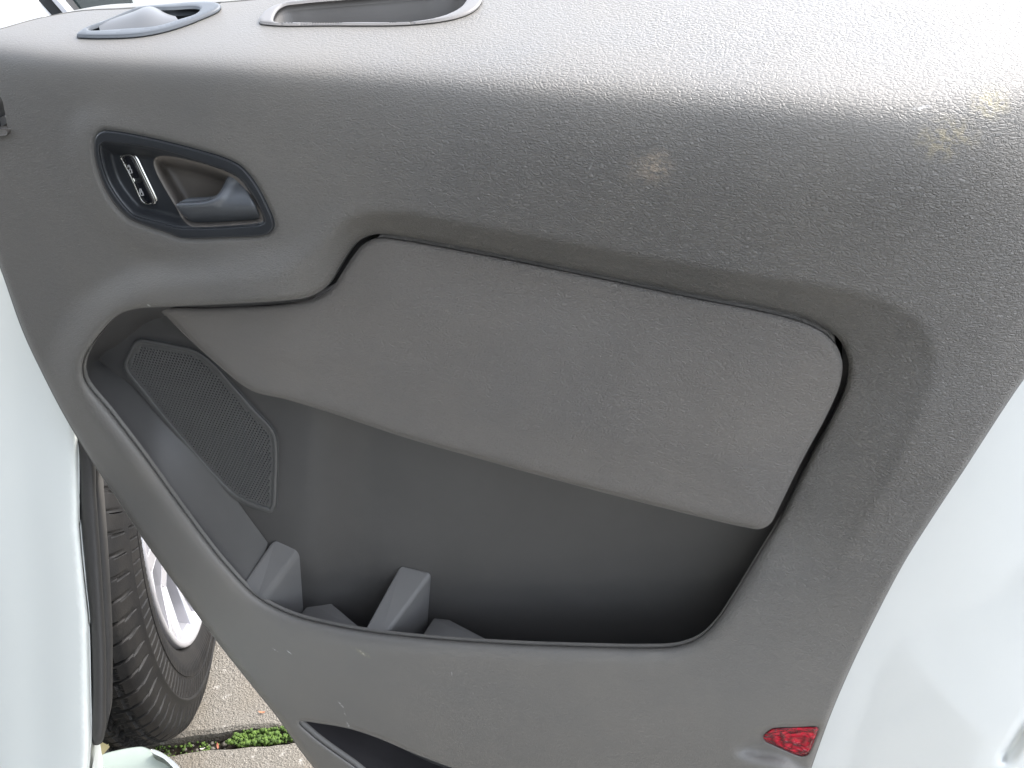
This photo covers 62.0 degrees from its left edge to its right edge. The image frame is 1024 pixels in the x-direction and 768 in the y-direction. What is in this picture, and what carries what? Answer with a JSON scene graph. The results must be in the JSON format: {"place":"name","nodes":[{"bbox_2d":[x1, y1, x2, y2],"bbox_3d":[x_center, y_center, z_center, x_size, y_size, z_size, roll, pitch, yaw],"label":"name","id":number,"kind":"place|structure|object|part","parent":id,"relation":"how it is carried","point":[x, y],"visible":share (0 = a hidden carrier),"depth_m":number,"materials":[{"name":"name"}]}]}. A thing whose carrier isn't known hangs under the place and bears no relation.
{"place":"outdoors","nodes":[
{"label":"outdoors","id":0,"kind":"place"},
{"bbox_2d":[148,736,294,755],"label":"ground","id":1,"kind":"structure","parent":0,"point":[177,750],"depth_m":1.42,"materials":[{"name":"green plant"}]},
{"bbox_2d":[155,725,292,755],"bbox_3d":[-0.493,0.594,1.406,0.429,0.024,0.035,-4,32,-7],"label":"moss","id":2,"kind":"object","parent":1,"relation":"on","point":[268,736],"visible":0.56,"depth_m":1.41,"materials":[{"name":"green plant"}]},
{"bbox_2d":[144,641,313,767],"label":"pavement","id":3,"kind":"structure","parent":0,"point":[232,701],"depth_m":1.43,"materials":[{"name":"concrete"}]},
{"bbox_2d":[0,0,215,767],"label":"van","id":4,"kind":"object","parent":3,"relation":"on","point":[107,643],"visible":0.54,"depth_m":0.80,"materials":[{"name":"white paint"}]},
{"bbox_3d":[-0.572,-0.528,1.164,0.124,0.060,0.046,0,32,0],"label":"window glass","id":5,"kind":"part","parent":4,"relation":"part of","materials":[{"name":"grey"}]},
{"bbox_2d":[0,0,1023,767],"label":"car door","id":6,"kind":"object","parent":4,"relation":"attached to","point":[534,382],"visible":1,"depth_m":0.57,"materials":[{"name":"grey plastic"}]}
]}

